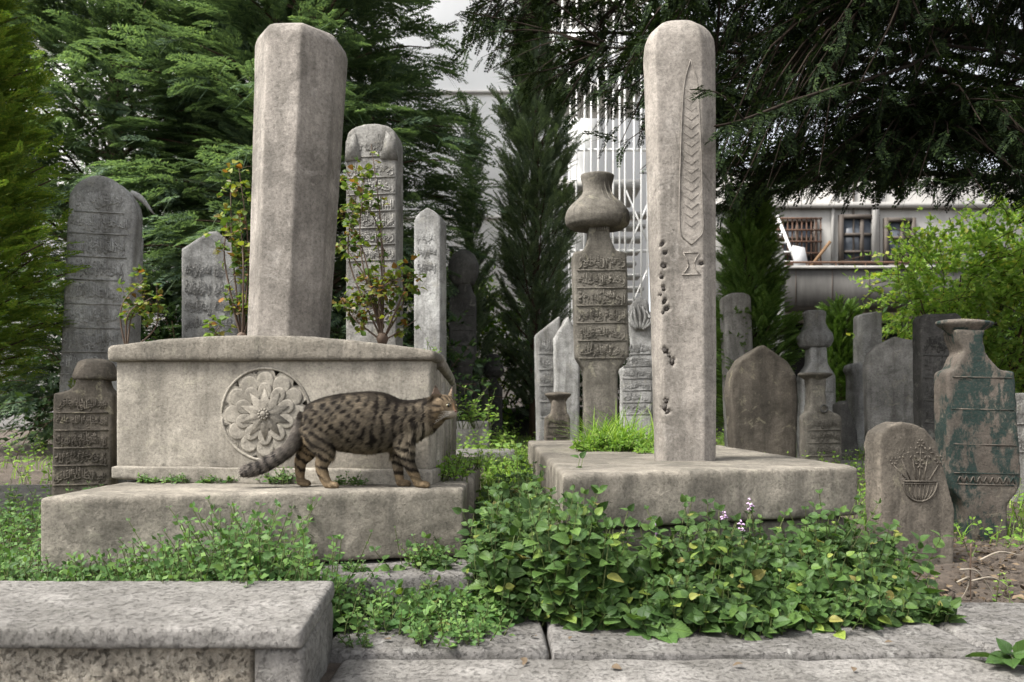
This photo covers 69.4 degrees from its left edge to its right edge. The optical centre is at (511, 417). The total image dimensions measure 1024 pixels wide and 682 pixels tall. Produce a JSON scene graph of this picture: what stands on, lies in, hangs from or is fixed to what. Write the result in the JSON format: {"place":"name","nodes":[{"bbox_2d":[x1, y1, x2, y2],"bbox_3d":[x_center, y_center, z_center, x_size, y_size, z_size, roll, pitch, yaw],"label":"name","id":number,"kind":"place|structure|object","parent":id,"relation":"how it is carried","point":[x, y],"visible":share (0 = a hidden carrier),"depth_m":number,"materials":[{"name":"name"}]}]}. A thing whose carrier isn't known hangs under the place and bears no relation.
{"place":"outdoors","nodes":[
{"label":"outdoors","id":0,"kind":"place"},
{"bbox_2d":[51,358,117,495],"bbox_3d":[-1.783,0.072,3.100,0.243,0.639,0.129,0,0,-10],"label":"gravestone","id":1,"kind":"object","parent":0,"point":[85,431],"visible":0.94,"depth_m":3.05,"materials":[{"name":"grey stone"}]},
{"bbox_2d":[182,231,245,337],"bbox_3d":[-1.718,-0.649,4.269,0.329,0.830,0.146,0,0,-8],"label":"gravestone","id":2,"kind":"object","parent":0,"point":[204,279],"visible":0.69,"depth_m":4.20,"materials":[{"name":"grey stone"}]},
{"bbox_2d":[0,430,1023,681],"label":"ground","id":3,"kind":"structure","parent":0,"point":[944,570],"depth_m":2.68,"materials":[{"name":"soil"}]},
{"bbox_2d":[0,485,51,521],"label":"grave kerb","id":4,"kind":"structure","parent":3,"relation":"on","point":[26,490],"depth_m":3.17,"materials":[{"name":"grey stone"}]},
{"bbox_2d":[0,0,90,393],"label":"thuja tree","id":5,"kind":"object","parent":3,"relation":"on","point":[14,247],"visible":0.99,"depth_m":3.31,"materials":[{"name":"green plant"}]},
{"bbox_2d":[58,175,153,483],"bbox_3d":[-1.964,-0.353,3.569,0.418,1.602,0.137,0,0,-10],"label":"gravestone","id":6,"kind":"object","parent":3,"relation":"on","point":[105,224],"visible":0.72,"depth_m":3.50,"materials":[{"name":"grey stone"}]},
{"bbox_2d":[0,0,253,447],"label":"conifer tree","id":7,"kind":"object","parent":3,"relation":"on","point":[81,60],"visible":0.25,"depth_m":6.20,"materials":[{"name":"green plant"}]},
{"bbox_2d":[126,237,143,481],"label":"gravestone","id":8,"kind":"object","parent":3,"relation":"on","point":[138,330],"visible":0.02,"depth_m":4.06,"materials":[{"name":"grey stone"}]},
{"bbox_2d":[0,581,333,681],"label":"stone wall","id":9,"kind":"structure","parent":3,"relation":"on","point":[159,631],"depth_m":1.29,"materials":[{"name":"stone"}]},
{"bbox_2d":[0,479,518,636],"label":"leaf ground cover","id":10,"kind":"object","parent":3,"relation":"on","point":[267,555],"visible":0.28,"depth_m":1.76,"materials":[{"name":"green plant"}]},
{"bbox_2d":[0,271,518,459],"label":"leafy bush","id":11,"kind":"object","parent":3,"relation":"on","point":[161,334],"visible":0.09,"depth_m":5.76,"materials":[{"name":"green plant"}]},
{"bbox_2d":[41,456,479,610],"bbox_3d":[-0.674,0.400,2.928,1.155,0.408,2.148,0,0,0],"label":"tomb ledge","id":12,"kind":"object","parent":3,"relation":"on","point":[92,520],"visible":0.52,"depth_m":1.99,"materials":[{"name":"beige stone"}]},
{"bbox_2d":[137,472,159,483],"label":"weed","id":13,"kind":"object","parent":12,"relation":"on","point":[146,480],"visible":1,"depth_m":2.26,"materials":[{"name":"green plant"}]},
{"bbox_2d":[160,473,190,483],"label":"weed","id":14,"kind":"object","parent":12,"relation":"on","point":[175,478],"visible":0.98,"depth_m":2.25,"materials":[{"name":"green plant"}]},
{"bbox_2d":[194,474,225,483],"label":"weed","id":15,"kind":"object","parent":12,"relation":"on","point":[205,480],"visible":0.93,"depth_m":2.25,"materials":[{"name":"green plant"}]},
{"bbox_2d":[222,476,237,483],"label":"weed","id":16,"kind":"object","parent":12,"relation":"on","point":[229,479],"visible":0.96,"depth_m":2.24,"materials":[{"name":"green plant"}]},
{"bbox_2d":[255,467,287,483],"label":"weed","id":17,"kind":"object","parent":12,"relation":"on","point":[267,477],"visible":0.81,"depth_m":2.23,"materials":[{"name":"green plant"}]},
{"bbox_2d":[108,335,455,484],"bbox_3d":[-0.752,-0.014,2.994,1.208,0.474,1.526,0,0,6],"label":"chest tomb","id":18,"kind":"object","parent":12,"relation":"on","point":[194,409],"visible":0.77,"depth_m":2.25,"materials":[{"name":"stone"}]},
{"bbox_2d":[116,264,168,343],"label":"rose bush","id":19,"kind":"object","parent":18,"relation":"on","point":[141,305],"visible":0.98,"depth_m":3.09,"materials":[{"name":"green plant"}]},
{"bbox_2d":[202,159,250,336],"bbox_3d":[-1.031,-0.607,2.739,0.216,0.691,0.225,0,0,0],"label":"rose bush","id":20,"kind":"object","parent":18,"relation":"on","point":[237,257],"visible":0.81,"depth_m":2.75,"materials":[{"name":"green plant"}]},
{"bbox_2d":[247,23,347,337],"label":"stone pillar","id":21,"kind":"structure","parent":18,"relation":"on","point":[300,86],"depth_m":2.36,"materials":[{"name":"grey stone"}]},
{"bbox_2d":[345,124,402,345],"bbox_3d":[-0.632,-0.814,3.412,0.240,1.038,0.140,0,0,6],"label":"gravestone","id":22,"kind":"object","parent":18,"relation":"on","point":[385,142],"visible":0.52,"depth_m":3.35,"materials":[{"name":"grey stone"}]},
{"bbox_2d":[332,144,427,343],"bbox_3d":[-0.508,-0.673,2.871,0.469,0.801,0.263,0,0,20],"label":"rose bush","id":23,"kind":"object","parent":18,"relation":"on","point":[380,309],"visible":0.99,"depth_m":2.84,"materials":[{"name":"green plant"}]},
{"bbox_2d":[426,337,441,352],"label":"weed","id":24,"kind":"object","parent":18,"relation":"on","point":[427,344],"visible":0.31,"depth_m":2.55,"materials":[{"name":"green plant"}]},
{"bbox_2d":[454,385,499,428],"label":"weed","id":25,"kind":"object","parent":18,"relation":"on","point":[470,416],"visible":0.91,"depth_m":3.27,"materials":[{"name":"green plant"}]},
{"bbox_2d":[276,466,296,483],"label":"weed","id":26,"kind":"object","parent":12,"relation":"on","point":[287,478],"visible":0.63,"depth_m":2.22,"materials":[{"name":"green plant"}]},
{"bbox_2d":[236,385,458,488],"bbox_3d":[-0.460,0.055,2.110,0.648,0.294,0.153,0,0,0],"label":"cat","id":27,"kind":"object","parent":12,"relation":"on","point":[326,428],"visible":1,"depth_m":2.07},
{"bbox_2d":[334,471,368,485],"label":"weed","id":28,"kind":"object","parent":12,"relation":"on","point":[353,482],"visible":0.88,"depth_m":2.17,"materials":[{"name":"green plant"}]},
{"bbox_2d":[341,559,371,572],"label":"weed","id":29,"kind":"object","parent":12,"relation":"on","point":[349,568],"visible":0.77,"depth_m":1.95,"materials":[{"name":"green plant"}]},
{"bbox_2d":[398,534,455,569],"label":"weed","id":30,"kind":"object","parent":12,"relation":"on","point":[425,558],"visible":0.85,"depth_m":1.98,"materials":[{"name":"green plant"}]},
{"bbox_2d":[436,452,471,481],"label":"weed","id":31,"kind":"object","parent":12,"relation":"on","point":[453,470],"visible":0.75,"depth_m":2.34,"materials":[{"name":"green plant"}]},
{"bbox_2d":[446,446,491,473],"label":"weed","id":32,"kind":"object","parent":12,"relation":"on","point":[476,461],"visible":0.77,"depth_m":2.82,"materials":[{"name":"green plant"}]},
{"bbox_2d":[101,1,419,340],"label":"conifer tree","id":33,"kind":"object","parent":3,"relation":"on","point":[335,262],"depth_m":8.39,"materials":[{"name":"green plant"}]},
{"bbox_2d":[37,0,506,390],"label":"conifer tree","id":34,"kind":"object","parent":3,"relation":"on","point":[381,91],"visible":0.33,"depth_m":6.12,"materials":[{"name":"green plant"}]},
{"bbox_2d":[0,0,646,429],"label":"apartment building","id":35,"kind":"structure","parent":3,"relation":"on","point":[478,80],"depth_m":13.00,"materials":[{"name":"white paint"}]},
{"bbox_2d":[414,208,445,359],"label":"gravestone","id":36,"kind":"object","parent":3,"relation":"on","point":[430,262],"visible":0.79,"depth_m":4.40,"materials":[{"name":"grey stone"}]},
{"bbox_2d":[330,612,548,662],"bbox_3d":[-0.170,0.560,1.801,0.506,0.129,0.426,0,0,-1],"label":"paving stone","id":37,"kind":"object","parent":3,"relation":"on","point":[521,643],"visible":0.3,"depth_m":1.61,"materials":[{"name":"stone"}]},
{"bbox_2d":[338,631,373,647],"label":"weed","id":38,"kind":"object","parent":37,"relation":"on","point":[363,642],"visible":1,"depth_m":1.61,"materials":[{"name":"green plant"}]},
{"bbox_2d":[403,250,502,356],"bbox_3d":[-0.851,-0.948,8.196,1.459,2.407,1.204,0,0,-11],"label":"leafy bush","id":39,"kind":"object","parent":3,"relation":"on","point":[453,289],"visible":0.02,"depth_m":8.15,"materials":[{"name":"green plant"}]},
{"bbox_2d":[448,249,478,420],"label":"gravestone","id":40,"kind":"object","parent":3,"relation":"on","point":[464,263],"visible":0.78,"depth_m":6.60,"materials":[{"name":"stone"}]},
{"bbox_2d":[456,421,490,448],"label":"stone block","id":41,"kind":"structure","parent":3,"relation":"on","point":[465,431],"depth_m":5.85,"materials":[{"name":"grey stone"}]},
{"bbox_2d":[446,88,505,401],"bbox_3d":[-0.418,-1.540,7.543,0.810,3.680,0.889,0,0,0],"label":"cypress tree","id":42,"kind":"object","parent":3,"relation":"on","point":[483,309],"visible":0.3,"depth_m":7.54,"materials":[{"name":"green plant"}]},
{"bbox_2d":[472,380,479,420],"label":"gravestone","id":43,"kind":"object","parent":3,"relation":"on","point":[474,395],"visible":0.17,"depth_m":7.00,"materials":[{"name":"stone"}]},
{"bbox_2d":[480,385,487,420],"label":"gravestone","id":44,"kind":"object","parent":3,"relation":"on","point":[483,398],"visible":0.29,"depth_m":7.20,"materials":[{"name":"stone"}]},
{"bbox_2d":[456,448,514,468],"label":"stone block","id":45,"kind":"structure","parent":3,"relation":"on","point":[501,455],"depth_m":4.76,"materials":[{"name":"grey stone"}]},
{"bbox_2d":[403,266,581,436],"bbox_3d":[-0.414,-0.564,8.766,2.655,2.889,1.911,0,0,0],"label":"leafy bush","id":46,"kind":"object","parent":3,"relation":"on","point":[507,410],"visible":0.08,"depth_m":8.65,"materials":[{"name":"green plant"}]},
{"bbox_2d":[482,354,504,438],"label":"gravestone","id":47,"kind":"object","parent":3,"relation":"on","point":[494,373],"visible":0.75,"depth_m":7.60,"materials":[{"name":"stone"}]},
{"bbox_2d":[0,418,1023,602],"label":"weeds","id":48,"kind":"object","parent":3,"relation":"on","point":[498,443],"visible":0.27,"depth_m":4.38,"materials":[{"name":"green plant"}]},
{"bbox_2d":[1,432,1023,580],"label":"grass","id":49,"kind":"structure","parent":3,"relation":"on","point":[526,466],"depth_m":4.21,"materials":[{"name":"plant"}]},
{"bbox_2d":[4,424,1023,649],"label":"weed","id":50,"kind":"object","parent":3,"relation":"on","point":[421,632],"depth_m":1.67,"materials":[{"name":"plant"}]},
{"bbox_2d":[476,0,590,439],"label":"cypress tree","id":51,"kind":"object","parent":3,"relation":"on","point":[541,188],"visible":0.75,"depth_m":7.77,"materials":[{"name":"green plant"}]},
{"bbox_2d":[534,317,579,439],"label":"gravestone","id":52,"kind":"object","parent":3,"relation":"on","point":[557,368],"visible":0.77,"depth_m":5.58,"materials":[{"name":"grey stone"}]},
{"bbox_2d":[544,392,570,440],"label":"gravestone","id":53,"kind":"object","parent":3,"relation":"on","point":[558,412],"visible":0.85,"depth_m":4.90,"materials":[{"name":"grey stone"}]},
{"bbox_2d":[576,591,598,623],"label":"nettle","id":54,"kind":"object","parent":3,"relation":"on","point":[590,605],"visible":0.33,"depth_m":1.75,"materials":[{"name":"green plant"}]},
{"bbox_2d":[550,0,653,401],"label":"outdoor staircase","id":55,"kind":"structure","parent":3,"relation":"on","point":[625,191],"depth_m":10.60,"materials":[{"name":"metal"}]},
{"bbox_2d":[498,308,717,433],"bbox_3d":[1.074,-0.313,8.846,2.927,2.215,1.799,0,0,0],"label":"leafy bush","id":56,"kind":"object","parent":3,"relation":"on","point":[581,396],"visible":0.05,"depth_m":8.66,"materials":[{"name":"green plant"}]},
{"bbox_2d":[502,408,723,435],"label":"low wall","id":57,"kind":"structure","parent":3,"relation":"on","point":[524,428],"depth_m":9.17,"materials":[{"name":"stone"}]},
{"bbox_2d":[618,297,652,440],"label":"gravestone","id":58,"kind":"object","parent":3,"relation":"on","point":[635,373],"visible":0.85,"depth_m":5.40,"materials":[{"name":"grey stone"}]},
{"bbox_2d":[369,443,966,640],"bbox_3d":[0.381,0.300,2.397,1.515,0.449,1.508,0,0,0],"label":"leafy ground cover","id":59,"kind":"object","parent":3,"relation":"on","point":[615,589],"visible":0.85,"depth_m":1.80,"materials":[{"name":"green plant"}]},
{"bbox_2d":[329,658,1023,681],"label":"kerb stone","id":60,"kind":"object","parent":3,"relation":"on","point":[747,670],"visible":0.98,"depth_m":1.49,"materials":[{"name":"stone"}]},
{"bbox_2d":[612,663,620,668],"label":"dry leaf","id":61,"kind":"object","parent":60,"relation":"on","point":[616,666],"visible":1,"depth_m":1.48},
{"bbox_2d":[965,638,1023,669],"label":"leafy sprig","id":62,"kind":"object","parent":60,"relation":"on","point":[1002,656],"visible":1,"depth_m":1.49,"materials":[{"name":"green plant"}]},
{"bbox_2d":[528,440,856,577],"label":"grave plinth","id":63,"kind":"structure","parent":3,"relation":"on","point":[769,485],"depth_m":2.10,"materials":[{"name":"beige stone"}]},
{"bbox_2d":[565,171,629,436],"bbox_3d":[0.481,-0.556,4.170,0.366,1.631,0.267,0,0,0],"label":"gravestone","id":64,"kind":"object","parent":63,"relation":"on","point":[597,212],"visible":0.92,"depth_m":4.10,"materials":[{"name":"grey stone"}]},
{"bbox_2d":[544,394,653,451],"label":"grass tuft","id":65,"kind":"object","parent":63,"relation":"on","point":[607,427],"visible":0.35,"depth_m":3.24,"materials":[{"name":"plant"}]},
{"bbox_2d":[568,427,653,451],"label":"weed","id":66,"kind":"object","parent":63,"relation":"on","point":[581,446],"visible":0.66,"depth_m":3.09,"materials":[{"name":"green plant"}]},
{"bbox_2d":[634,440,653,453],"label":"weed","id":67,"kind":"object","parent":63,"relation":"on","point":[648,450],"visible":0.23,"depth_m":2.94,"materials":[{"name":"green plant"}]},
{"bbox_2d":[643,20,715,460],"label":"stone pillar","id":68,"kind":"structure","parent":63,"relation":"on","point":[679,60],"depth_m":2.43,"materials":[{"name":"grey stone"}]},
{"bbox_2d":[720,511,727,529],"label":"flowering nettle","id":69,"kind":"object","parent":3,"relation":"on","point":[724,516],"visible":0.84,"depth_m":2.00,"materials":[{"name":"purple plant"}]},
{"bbox_2d":[444,0,1023,232],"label":"conifer tree","id":70,"kind":"object","parent":3,"relation":"on","point":[955,114],"visible":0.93,"depth_m":3.79,"materials":[{"name":"green plant"}]},
{"bbox_2d":[720,292,752,446],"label":"gravestone","id":71,"kind":"object","parent":3,"relation":"on","point":[733,349],"visible":0.48,"depth_m":5.60,"materials":[{"name":"grey stone"}]},
{"bbox_2d":[737,520,744,544],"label":"flowering nettle","id":72,"kind":"object","parent":3,"relation":"on","point":[741,529],"visible":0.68,"depth_m":1.98,"materials":[{"name":"purple plant"}]},
{"bbox_2d":[746,498,754,531],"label":"flowering nettle","id":73,"kind":"object","parent":3,"relation":"on","point":[750,505],"visible":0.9,"depth_m":2.05,"materials":[{"name":"purple plant"}]},
{"bbox_2d":[724,345,797,456],"bbox_3d":[1.601,-0.031,4.761,0.451,0.860,0.127,0,0,-5],"label":"gravestone","id":74,"kind":"object","parent":3,"relation":"on","point":[761,398],"visible":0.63,"depth_m":4.70,"materials":[{"name":"grey stone"}]},
{"bbox_2d":[716,187,806,427],"bbox_3d":[1.925,-0.789,5.914,0.946,2.278,0.934,0,0,0],"label":"juniper shrub","id":75,"kind":"object","parent":3,"relation":"on","point":[751,248],"visible":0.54,"depth_m":5.73,"materials":[{"name":"green plant"}]},
{"bbox_2d":[545,609,987,660],"bbox_3d":[0.554,0.563,1.785,0.947,0.128,0.417,0,0,0],"label":"paving stone","id":76,"kind":"object","parent":3,"relation":"on","point":[914,640],"visible":0.42,"depth_m":1.63,"materials":[{"name":"stone"}]},
{"bbox_2d":[622,604,692,642],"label":"nettle","id":77,"kind":"object","parent":76,"relation":"on","point":[675,630],"visible":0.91,"depth_m":1.70,"materials":[{"name":"green plant"}]},
{"bbox_2d":[796,310,835,457],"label":"gravestone","id":78,"kind":"object","parent":3,"relation":"on","point":[815,339],"visible":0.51,"depth_m":5.60,"materials":[{"name":"grey stone"}]},
{"bbox_2d":[797,372,840,463],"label":"gravestone","id":79,"kind":"object","parent":3,"relation":"on","point":[819,426],"visible":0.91,"depth_m":4.55,"materials":[{"name":"grey stone"}]},
{"bbox_2d":[802,292,864,401],"bbox_3d":[3.230,-0.459,7.162,0.831,1.518,0.858,0,0,0],"label":"juniper shrub","id":80,"kind":"object","parent":3,"relation":"on","point":[839,326],"visible":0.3,"depth_m":7.06,"materials":[{"name":"green plant"}]},
{"bbox_2d":[832,401,858,459],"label":"gravestone","id":81,"kind":"object","parent":3,"relation":"on","point":[841,409],"visible":0.45,"depth_m":5.20,"materials":[{"name":"stone"}]},
{"bbox_2d":[841,460,864,471],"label":"grave kerb","id":82,"kind":"structure","parent":3,"relation":"on","point":[849,461],"depth_m":4.65,"materials":[{"name":"grey stone"}]},
{"bbox_2d":[843,362,864,453],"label":"gravestone","id":83,"kind":"object","parent":3,"relation":"on","point":[853,372],"visible":0.51,"depth_m":6.00,"materials":[{"name":"grey stone"}]},
{"bbox_2d":[853,311,881,441],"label":"gravestone","id":84,"kind":"object","parent":3,"relation":"on","point":[867,329],"visible":0.2,"depth_m":6.60,"materials":[{"name":"grey stone"}]},
{"bbox_2d":[716,172,1023,407],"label":"apartment building","id":85,"kind":"structure","parent":3,"relation":"on","point":[819,224],"depth_m":13.34,"materials":[{"name":"paint"}]},
{"bbox_2d":[775,215,792,257],"bbox_3d":[4.732,-3.093,12.991,0.258,1.022,0.581,0,0,-39],"label":"ladder","id":86,"kind":"object","parent":85,"relation":"attached to","point":[783,232],"visible":0.25,"depth_m":13.00,"materials":[{"name":"metal"}]},
{"bbox_2d":[776,217,821,265],"bbox_3d":[5.095,-3.138,13.302,0.876,0.896,0.225,0,0,0],"label":"window","id":87,"kind":"structure","parent":85,"relation":"in","point":[800,231],"depth_m":13.22,"materials":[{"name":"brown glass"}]},
{"bbox_2d":[792,245,806,265],"bbox_3d":[4.990,-2.767,12.796,0.250,0.440,0.030,0,-12,0],"label":"board","id":88,"kind":"object","parent":85,"relation":"on","point":[798,253],"visible":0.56,"depth_m":12.79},
{"bbox_2d":[810,240,831,265],"bbox_3d":[5.319,-2.800,12.800,0.050,0.620,0.030,38,0,0],"label":"plank","id":89,"kind":"object","parent":85,"relation":"on","point":[829,242],"visible":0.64,"depth_m":12.79,"materials":[{"name":"wood"}]},
{"bbox_2d":[838,214,879,265],"bbox_3d":[6.269,-3.203,13.369,0.722,0.911,0.092,0,0,0],"label":"window","id":90,"kind":"structure","parent":85,"relation":"in","point":[862,234],"depth_m":13.38,"materials":[{"name":"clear glass"}]},
{"bbox_2d":[883,218,915,265],"bbox_3d":[7.001,-3.145,13.369,0.563,0.911,0.092,0,0,0],"label":"window","id":91,"kind":"structure","parent":85,"relation":"in","point":[894,222],"depth_m":13.34,"materials":[{"name":"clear glass"}]},
{"bbox_2d":[862,336,913,438],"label":"gravestone","id":92,"kind":"object","parent":3,"relation":"on","point":[887,368],"visible":0.41,"depth_m":5.22,"materials":[{"name":"grey stone"}]},
{"bbox_2d":[864,422,953,565],"bbox_3d":[1.300,0.296,2.423,0.280,0.561,0.091,2,0,-8],"label":"gravestone","id":93,"kind":"object","parent":3,"relation":"on","point":[905,480],"visible":0.74,"depth_m":2.38,"materials":[{"name":"grey stone"}]},
{"bbox_2d":[837,250,1023,400],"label":"leafy bush","id":94,"kind":"object","parent":3,"relation":"on","point":[1007,337],"visible":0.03,"depth_m":8.12,"materials":[{"name":"green plant"}]},
{"bbox_2d":[842,167,1023,392],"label":"leafy shrub","id":95,"kind":"object","parent":3,"relation":"on","point":[1001,292],"visible":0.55,"depth_m":6.75,"materials":[{"name":"green plant"}]},
{"bbox_2d":[912,313,960,440],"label":"gravestone","id":96,"kind":"object","parent":3,"relation":"on","point":[930,352],"visible":0.32,"depth_m":4.31,"materials":[{"name":"stone"}]},
{"bbox_2d":[856,532,1023,601],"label":"leaf litter","id":97,"kind":"object","parent":3,"relation":"on","point":[995,576],"visible":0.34,"depth_m":2.26,"materials":[{"name":"plant"}]},
{"bbox_2d":[956,576,969,598],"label":"dry twig","id":98,"kind":"object","parent":3,"relation":"on","point":[962,579],"visible":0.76,"depth_m":2.06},
{"bbox_2d":[915,539,1023,602],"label":"soil clods","id":99,"kind":"object","parent":3,"relation":"on","point":[989,561],"visible":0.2,"depth_m":2.29,"materials":[{"name":"soil"}]},
{"bbox_2d":[970,544,971,600],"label":"dry twig","id":100,"kind":"object","parent":3,"relation":"on","point":[970,567],"visible":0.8,"depth_m":2.06,"materials":[{"name":"wood"}]},
{"bbox_2d":[919,602,1023,657],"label":"paving stone","id":101,"kind":"object","parent":3,"relation":"on","point":[986,625],"visible":0.33,"depth_m":1.77,"materials":[{"name":"stone"}]},
{"bbox_2d":[934,319,1019,540],"bbox_3d":[1.814,0.069,2.905,0.308,0.903,0.128,2,0,3],"label":"gravestone","id":102,"kind":"object","parent":3,"relation":"on","point":[976,432],"visible":0.88,"depth_m":2.85,"materials":[{"name":"grey stone"}]},
{"bbox_2d":[959,568,995,599],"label":"dry twig","id":103,"kind":"object","parent":3,"relation":"on","point":[981,576],"visible":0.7,"depth_m":2.06,"materials":[{"name":"wood"}]},
{"bbox_2d":[971,577,1009,587],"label":"dry twig","id":104,"kind":"object","parent":3,"relation":"on","point":[988,577],"visible":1,"depth_m":2.06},
{"bbox_2d":[979,551,1022,560],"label":"dry twig","id":105,"kind":"object","parent":3,"relation":"on","point":[998,552],"visible":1,"depth_m":2.06,"materials":[{"name":"wood"}]},
{"bbox_2d":[1011,393,1023,501],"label":"gravestone","id":106,"kind":"object","parent":3,"relation":"on","point":[1019,397],"visible":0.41,"depth_m":3.60,"materials":[{"name":"grey stone"}]},
{"bbox_2d":[767,243,784,355],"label":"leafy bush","id":107,"kind":"object","parent":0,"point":[781,257],"visible":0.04,"depth_m":9.00,"materials":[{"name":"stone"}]},
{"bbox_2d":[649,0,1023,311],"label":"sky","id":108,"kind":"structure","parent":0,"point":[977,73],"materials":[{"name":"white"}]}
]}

